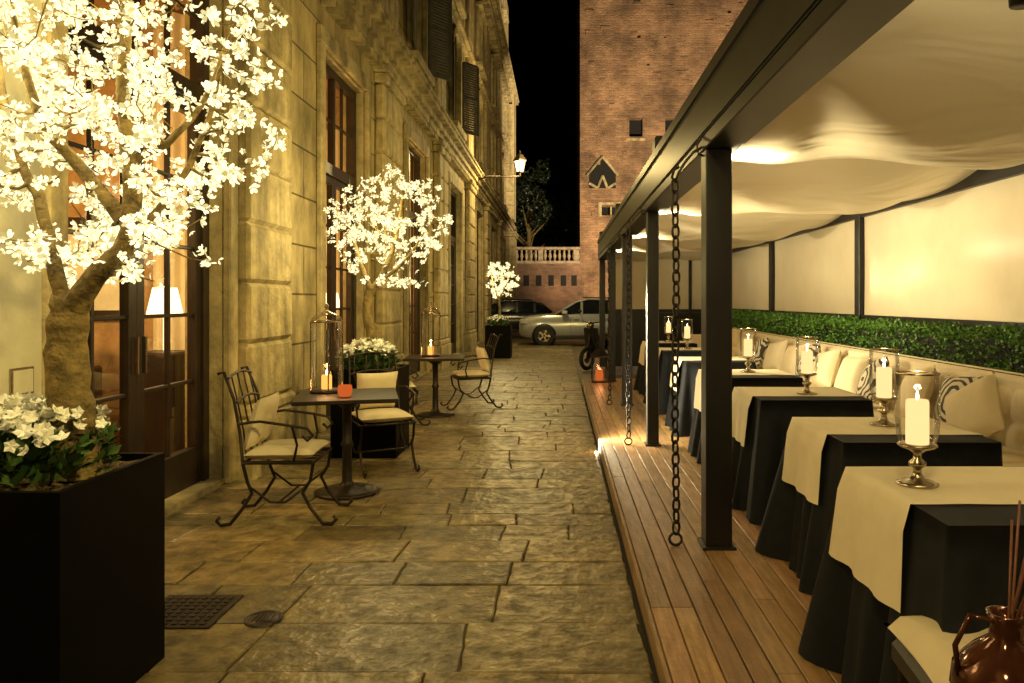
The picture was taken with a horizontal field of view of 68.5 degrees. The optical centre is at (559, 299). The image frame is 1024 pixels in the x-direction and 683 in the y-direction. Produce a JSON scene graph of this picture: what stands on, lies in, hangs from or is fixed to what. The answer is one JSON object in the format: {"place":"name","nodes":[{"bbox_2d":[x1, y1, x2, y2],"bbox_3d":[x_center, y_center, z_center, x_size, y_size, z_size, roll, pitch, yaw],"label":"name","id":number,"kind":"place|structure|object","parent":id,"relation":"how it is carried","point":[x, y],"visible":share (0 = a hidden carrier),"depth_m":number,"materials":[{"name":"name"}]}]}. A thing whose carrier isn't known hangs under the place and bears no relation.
{"place":"outdoors","nodes":[
{"label":"outdoors","id":0,"kind":"place"},
{"bbox_2d":[136,343,654,682],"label":"stone pavement","id":1,"kind":"structure","parent":0,"point":[483,545],"depth_m":4.31,"materials":[{"name":"beige stone"}]},
{"bbox_2d":[0,392,164,682],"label":"flower planter","id":2,"kind":"object","parent":1,"relation":"on","point":[82,581],"visible":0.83,"depth_m":2.66,"materials":[{"name":"metal"}]},
{"bbox_2d":[0,0,288,481],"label":"lit blossom tree","id":3,"kind":"object","parent":2,"relation":"in","point":[67,368],"visible":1,"depth_m":2.79,"materials":[{"name":"white plant"}]},
{"bbox_2d":[165,595,243,628],"bbox_3d":[-1.790,1.496,3.610,0.380,0.017,0.380,0,0,0],"label":"drain cover","id":4,"kind":"object","parent":1,"relation":"on","point":[195,611],"visible":0.81,"depth_m":3.61,"materials":[{"name":"metal"}]},
{"bbox_2d":[244,610,282,627],"bbox_3d":[-1.390,1.499,3.520,0.176,0.022,0.176,0,0,0],"label":"drain cover","id":5,"kind":"object","parent":1,"relation":"on","point":[265,618],"visible":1,"depth_m":3.50,"materials":[{"name":"metal"}]},
{"bbox_2d":[215,366,352,526],"bbox_3d":[-1.890,0.987,5.199,0.802,1.026,0.548,0,0,-3],"label":"iron armchair","id":6,"kind":"object","parent":1,"relation":"on","point":[261,422],"visible":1,"depth_m":5.03,"materials":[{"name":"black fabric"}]},
{"bbox_2d":[291,388,398,499],"bbox_3d":[-1.660,1.117,5.850,0.760,0.765,0.760,0,0,-14],"label":"bistro table","id":7,"kind":"object","parent":1,"relation":"on","point":[347,487],"visible":0.96,"depth_m":5.79,"materials":[{"name":"metal"}]},
{"bbox_2d":[310,304,342,393],"bbox_3d":[-1.860,0.382,5.980,0.260,0.705,0.260,0,0,0],"label":"hurricane lantern","id":8,"kind":"object","parent":7,"relation":"on","point":[326,384],"visible":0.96,"depth_m":6.01,"materials":[{"name":"glass"}]},
{"bbox_2d":[338,384,351,396],"bbox_3d":[-1.640,0.692,5.720,0.110,0.085,0.110,0,0,0],"label":"red candle cup","id":9,"kind":"object","parent":7,"relation":"on","point":[344,390],"visible":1,"depth_m":5.68,"materials":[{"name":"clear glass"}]},
{"bbox_2d":[330,337,408,458],"bbox_3d":[-1.879,0.929,7.399,0.658,1.143,0.623,0,0,0],"label":"flower planter","id":10,"kind":"object","parent":1,"relation":"on","point":[380,437],"visible":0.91,"depth_m":7.09,"materials":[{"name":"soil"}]},
{"bbox_2d":[323,163,453,365],"bbox_3d":[-1.687,-0.327,7.397,1.234,1.993,0.927,0,0,-19],"label":"lit blossom tree","id":11,"kind":"object","parent":10,"relation":"in","point":[353,234],"visible":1,"depth_m":7.36,"materials":[{"name":"white plant"}]},
{"bbox_2d":[347,350,419,477],"bbox_3d":[-1.605,0.987,6.729,0.548,1.026,0.802,0,0,-28],"label":"iron armchair","id":12,"kind":"object","parent":1,"relation":"on","point":[389,379],"visible":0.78,"depth_m":6.76,"materials":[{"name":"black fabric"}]},
{"bbox_2d":[409,367,430,425],"bbox_3d":[-1.990,0.987,9.047,0.802,1.026,0.548,0,0,-17],"label":"iron armchair","id":13,"kind":"object","parent":1,"relation":"on","point":[412,386],"visible":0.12,"depth_m":8.91,"materials":[{"name":"black metal"}]},
{"bbox_2d":[403,354,465,417],"bbox_3d":[-1.620,1.117,9.750,0.760,0.765,0.760,0,0,-6],"label":"bistro table","id":14,"kind":"object","parent":1,"relation":"on","point":[435,412],"visible":0.98,"depth_m":9.70,"materials":[{"name":"metal"}]},
{"bbox_2d":[421,302,440,356],"bbox_3d":[-1.680,0.382,9.750,0.260,0.705,0.260,0,0,0],"label":"hurricane lantern","id":15,"kind":"object","parent":14,"relation":"on","point":[430,351],"visible":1,"depth_m":9.79,"materials":[{"name":"glass"}]},
{"bbox_2d":[440,333,502,410],"bbox_3d":[-1.241,0.987,10.504,0.802,1.026,0.548,0,0,-20],"label":"iron armchair","id":16,"kind":"object","parent":1,"relation":"on","point":[482,356],"visible":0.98,"depth_m":10.40,"materials":[{"name":"black metal"}]},
{"bbox_2d":[485,315,511,357],"bbox_3d":[-1.615,0.927,19.601,0.690,1.145,0.662,0,0,0],"label":"flower planter","id":17,"kind":"object","parent":1,"relation":"on","point":[503,349],"visible":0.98,"depth_m":19.27,"materials":[{"name":"metal"}]},
{"bbox_2d":[486,259,519,324],"bbox_3d":[-1.496,-0.214,19.568,0.916,1.749,0.866,0,0,-27],"label":"lit blossom tree","id":18,"kind":"object","parent":17,"relation":"in","point":[504,285],"visible":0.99,"depth_m":19.57,"materials":[{"name":"white plant"}]},
{"bbox_2d":[507,0,575,260],"label":"sky","id":19,"kind":"structure","parent":0,"point":[541,33],"materials":[{"name":"black"}]},
{"bbox_2d":[516,247,579,312],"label":"balustrade wall","id":20,"kind":"structure","parent":0,"point":[554,286],"depth_m":42.50,"materials":[{"name":"brick"}]},
{"bbox_2d":[530,195,575,260],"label":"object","id":21,"kind":"object","parent":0,"point":[560,231],"visible":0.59,"depth_m":55.40,"materials":[{"name":"black"}]},
{"bbox_2d":[484,332,654,680],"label":"ground","id":22,"kind":"structure","parent":0,"point":[578,345],"depth_m":17.79,"materials":[{"name":"beige stone"}]},
{"bbox_2d":[0,0,518,516],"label":"stone palace","id":23,"kind":"structure","parent":22,"relation":"on","point":[420,90],"depth_m":7.30,"materials":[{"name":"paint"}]},
{"bbox_2d":[68,0,491,516],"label":"door and window frames","id":24,"kind":"structure","parent":23,"relation":"in","point":[187,480],"depth_m":5.98,"materials":[{"name":"brown wood"}]},
{"bbox_2d":[476,150,526,184],"bbox_3d":[-1.901,-3.950,23.000,1.762,1.300,0.420,0,0,0],"label":"street lamp","id":25,"kind":"object","parent":23,"relation":"attached to","point":[519,160],"visible":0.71,"depth_m":22.98,"materials":[{"name":"metal"}]},
{"bbox_2d":[491,299,553,331],"bbox_3d":[-2.405,0.763,31.000,4.350,1.633,2.060,0,0,-6],"label":"parked car","id":26,"kind":"object","parent":22,"relation":"on","point":[515,311],"visible":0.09,"depth_m":30.29,"materials":[{"name":"grey metal"}]},
{"bbox_2d":[513,158,564,260],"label":"leafy tree","id":27,"kind":"object","parent":22,"relation":"on","point":[534,199],"visible":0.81,"depth_m":51.55,"materials":[{"name":"green plant"}]},
{"bbox_2d":[519,297,607,345],"bbox_3d":[0.795,0.738,25.600,4.350,1.683,2.060,0,0,0],"label":"parked car","id":28,"kind":"object","parent":22,"relation":"on","point":[566,322],"visible":0.44,"depth_m":24.72,"materials":[{"name":"silver metal"}]},
{"bbox_2d":[578,309,607,369],"bbox_3d":[0.980,0.857,16.600,0.700,1.304,1.748,0,0,40],"label":"parked scooter","id":29,"kind":"object","parent":22,"relation":"on","point":[591,334],"visible":0.45,"depth_m":16.16,"materials":[{"name":"metal"}]},
{"bbox_2d":[581,378,841,682],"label":"wooden deck","id":30,"kind":"structure","parent":22,"relation":"on","point":[739,615],"depth_m":3.73,"materials":[{"name":"brown wood"}]},
{"bbox_2d":[589,342,607,382],"bbox_3d":[0.660,1.041,12.600,0.324,0.676,0.324,0,0,17],"label":"floor lantern","id":31,"kind":"object","parent":30,"relation":"on","point":[598,352],"visible":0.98,"depth_m":12.54,"materials":[{"name":"metal"}]},
{"bbox_2d":[633,341,697,395],"bbox_3d":[1.623,1.000,11.154,0.992,0.751,0.971,0,0,0],"label":"dining table","id":32,"kind":"object","parent":30,"relation":"on","point":[640,383],"visible":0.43,"depth_m":10.99,"materials":[{"name":"fabric"}]},
{"bbox_2d":[664,316,672,341],"bbox_3d":[1.620,0.434,11.200,0.142,0.379,0.142,0,0,16],"label":"candle holder","id":33,"kind":"object","parent":32,"relation":"on","point":[668,332],"visible":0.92,"depth_m":11.18,"materials":[{"name":"silver metal"}]},
{"bbox_2d":[643,347,700,414],"bbox_3d":[1.610,1.000,9.544,1.001,0.751,1.084,0,0,0],"label":"dining table","id":34,"kind":"object","parent":30,"relation":"on","point":[665,358],"visible":0.23,"depth_m":9.15,"materials":[{"name":"fabric"}]},
{"bbox_2d":[682,319,692,348],"bbox_3d":[1.620,0.434,9.550,0.142,0.379,0.142,0,0,-16],"label":"candle holder","id":35,"kind":"object","parent":34,"relation":"on","point":[686,337],"visible":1,"depth_m":9.53,"materials":[{"name":"silver metal"}]},
{"bbox_2d":[665,357,756,436],"bbox_3d":[1.642,1.000,7.975,0.993,0.751,1.068,0,0,0],"label":"dining table","id":36,"kind":"object","parent":30,"relation":"on","point":[689,367],"visible":0.31,"depth_m":7.59,"materials":[{"name":"fabric"}]},
{"bbox_2d":[688,369,803,463],"bbox_3d":[1.621,1.000,6.432,0.943,0.751,0.971,0,0,0],"label":"dining table","id":37,"kind":"object","parent":30,"relation":"on","point":[769,378],"visible":0.29,"depth_m":6.31,"materials":[{"name":"fabric"}]},
{"bbox_2d":[740,328,756,372],"bbox_3d":[1.630,0.434,6.500,0.142,0.379,0.142,0,0,8],"label":"candle holder","id":38,"kind":"object","parent":37,"relation":"on","point":[747,356],"visible":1,"depth_m":6.48,"materials":[{"name":"silver metal"}]},
{"bbox_2d":[732,387,873,524],"bbox_3d":[1.606,1.000,5.063,0.946,0.751,0.964,0,0,0],"label":"dining table","id":39,"kind":"object","parent":30,"relation":"on","point":[761,418],"visible":0.51,"depth_m":4.71,"materials":[{"name":"fabric"}]},
{"bbox_2d":[796,336,817,394],"bbox_3d":[1.640,0.434,4.980,0.142,0.379,0.142,0,0,-25],"label":"candle holder","id":40,"kind":"object","parent":39,"relation":"on","point":[806,373],"visible":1,"depth_m":4.96,"materials":[{"name":"silver metal"}]},
{"bbox_2d":[597,0,1023,550],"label":"restaurant canopy","id":41,"kind":"object","parent":30,"relation":"on","point":[863,159],"visible":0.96,"depth_m":4.60,"materials":[{"name":"paint"}]},
{"bbox_2d":[606,230,621,404],"bbox_3d":[0.709,0.230,9.860,0.205,2.306,0.052,0,0,0],"label":"hanging chain","id":42,"kind":"object","parent":41,"relation":"hanging from","point":[609,263],"visible":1,"depth_m":9.85,"materials":[{"name":"metal"}]},
{"bbox_2d":[624,203,644,444],"bbox_3d":[0.709,0.230,7.140,0.205,2.306,0.052,0,0,0],"label":"hanging chain","id":43,"kind":"object","parent":41,"relation":"hanging from","point":[627,331],"visible":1,"depth_m":7.13,"materials":[{"name":"metal"}]},
{"bbox_2d":[668,136,703,545],"bbox_3d":[0.709,0.230,4.220,0.205,2.306,0.052,0,0,0],"label":"hanging chain","id":44,"kind":"object","parent":41,"relation":"hanging from","point":[675,351],"visible":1,"depth_m":4.21,"materials":[{"name":"metal"}]},
{"bbox_2d":[684,328,1023,465],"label":"banquette sofa","id":45,"kind":"object","parent":30,"relation":"on","point":[1010,436],"visible":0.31,"depth_m":5.49,"materials":[{"name":"beige fabric"}]},
{"bbox_2d":[734,335,753,356],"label":"throw pillow","id":46,"kind":"object","parent":45,"relation":"on","point":[737,353],"visible":0.44,"depth_m":10.92,"materials":[{"name":"beige fabric"}]},
{"bbox_2d":[750,337,768,365],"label":"throw pillow","id":47,"kind":"object","parent":45,"relation":"on","point":[761,347],"visible":0.62,"depth_m":10.02,"materials":[{"name":"fabric"}]},
{"bbox_2d":[762,339,788,368],"bbox_3d":[2.700,0.710,9.400,0.170,0.495,0.495,22,-4,-11],"label":"throw pillow","id":48,"kind":"object","parent":45,"relation":"on","point":[774,354],"visible":0.8,"depth_m":9.28,"materials":[{"name":"beige fabric"}]},
{"bbox_2d":[780,344,806,373],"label":"throw pillow","id":49,"kind":"object","parent":45,"relation":"on","point":[788,363],"visible":0.51,"depth_m":8.60,"materials":[{"name":"beige fabric"}]},
{"bbox_2d":[795,341,820,385],"bbox_3d":[2.680,0.710,8.100,0.170,0.592,0.592,22,-2,-5],"label":"throw pillow","id":50,"kind":"object","parent":45,"relation":"on","point":[811,348],"visible":0.18,"depth_m":8.05,"materials":[{"name":"fabric"}]},
{"bbox_2d":[809,348,841,386],"bbox_3d":[2.720,0.710,7.700,0.170,0.495,0.495,22,-2,-5],"label":"throw pillow","id":51,"kind":"object","parent":45,"relation":"on","point":[828,367],"visible":0.83,"depth_m":7.56,"materials":[{"name":"beige fabric"}]},
{"bbox_2d":[834,355,868,393],"bbox_3d":[2.700,0.710,6.950,0.170,0.460,0.460,22,-2,-5],"label":"throw pillow","id":52,"kind":"object","parent":45,"relation":"on","point":[850,371],"visible":0.56,"depth_m":6.84,"materials":[{"name":"beige fabric"}]},
{"bbox_2d":[856,356,889,401],"bbox_3d":[2.680,0.710,6.450,0.170,0.525,0.525,22,3,8],"label":"throw pillow","id":53,"kind":"object","parent":45,"relation":"on","point":[863,388],"visible":0.49,"depth_m":6.33,"materials":[{"name":"fabric"}]},
{"bbox_2d":[900,365,936,416],"bbox_3d":[2.720,0.710,5.750,0.170,0.495,0.495,22,2,5],"label":"throw pillow","id":54,"kind":"object","parent":45,"relation":"on","point":[910,386],"visible":0.56,"depth_m":5.62,"materials":[{"name":"beige fabric"}]},
{"bbox_2d":[933,375,983,422],"bbox_3d":[2.740,0.710,5.120,0.170,0.460,0.460,22,-4,-11],"label":"throw pillow","id":55,"kind":"object","parent":45,"relation":"on","point":[951,385],"visible":0.22,"depth_m":5.16,"materials":[{"name":"fabric"}]},
{"bbox_2d":[945,371,1003,437],"bbox_3d":[2.600,0.710,4.720,0.170,0.584,0.584,22,-3,-8],"label":"throw pillow","id":56,"kind":"object","parent":45,"relation":"on","point":[975,406],"visible":0.79,"depth_m":4.63,"materials":[{"name":"beige fabric"}]},
{"bbox_2d":[755,417,1002,594],"bbox_3d":[1.596,1.000,3.672,1.048,0.751,1.030,0,0,0],"label":"dining table","id":57,"kind":"object","parent":30,"relation":"on","point":[819,454],"visible":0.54,"depth_m":3.54,"materials":[{"name":"fabric"}]},
{"bbox_2d":[869,348,899,426],"bbox_3d":[1.620,0.434,3.750,0.142,0.379,0.142,0,0,33],"label":"candle holder","id":58,"kind":"object","parent":57,"relation":"on","point":[883,396],"visible":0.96,"depth_m":3.73,"materials":[{"name":"silver metal"}]},
{"bbox_2d":[798,466,1023,682],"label":"dining table","id":59,"kind":"object","parent":30,"relation":"on","point":[894,551],"visible":0.88,"depth_m":2.40,"materials":[{"name":"fabric"}]},
{"bbox_2d":[894,370,940,488],"bbox_3d":[1.210,0.434,2.540,0.142,0.379,0.142,0,0,0],"label":"candle holder","id":60,"kind":"object","parent":59,"relation":"on","point":[916,442],"visible":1,"depth_m":2.52,"materials":[{"name":"silver metal"}]},
{"bbox_2d":[883,616,988,682],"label":"dining chair","id":61,"kind":"object","parent":30,"relation":"on","point":[922,650],"visible":0.43,"depth_m":2.05,"materials":[{"name":"beige fabric"}]},
{"bbox_3d":[3.250,1.010,8.225,0.380,0.739,14.450,0,0,0],"label":"hedge trough","id":62,"kind":"object","parent":30,"relation":"on","visible":0},
{"bbox_2d":[732,309,1023,376],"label":"hedge","id":63,"kind":"object","parent":62,"relation":"on","point":[996,350],"visible":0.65,"depth_m":6.69,"materials":[{"name":"green plant"}]},
{"bbox_2d":[576,0,747,299],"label":"brick tower","id":64,"kind":"structure","parent":0,"point":[641,65],"depth_m":45.00,"materials":[{"name":"brick"}]},
{"bbox_2d":[949,500,1023,682],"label":"reed vase","id":65,"kind":"object","parent":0,"point":[995,654],"visible":1,"depth_m":1.48,"materials":[{"name":"brown ceramic"}]}
]}

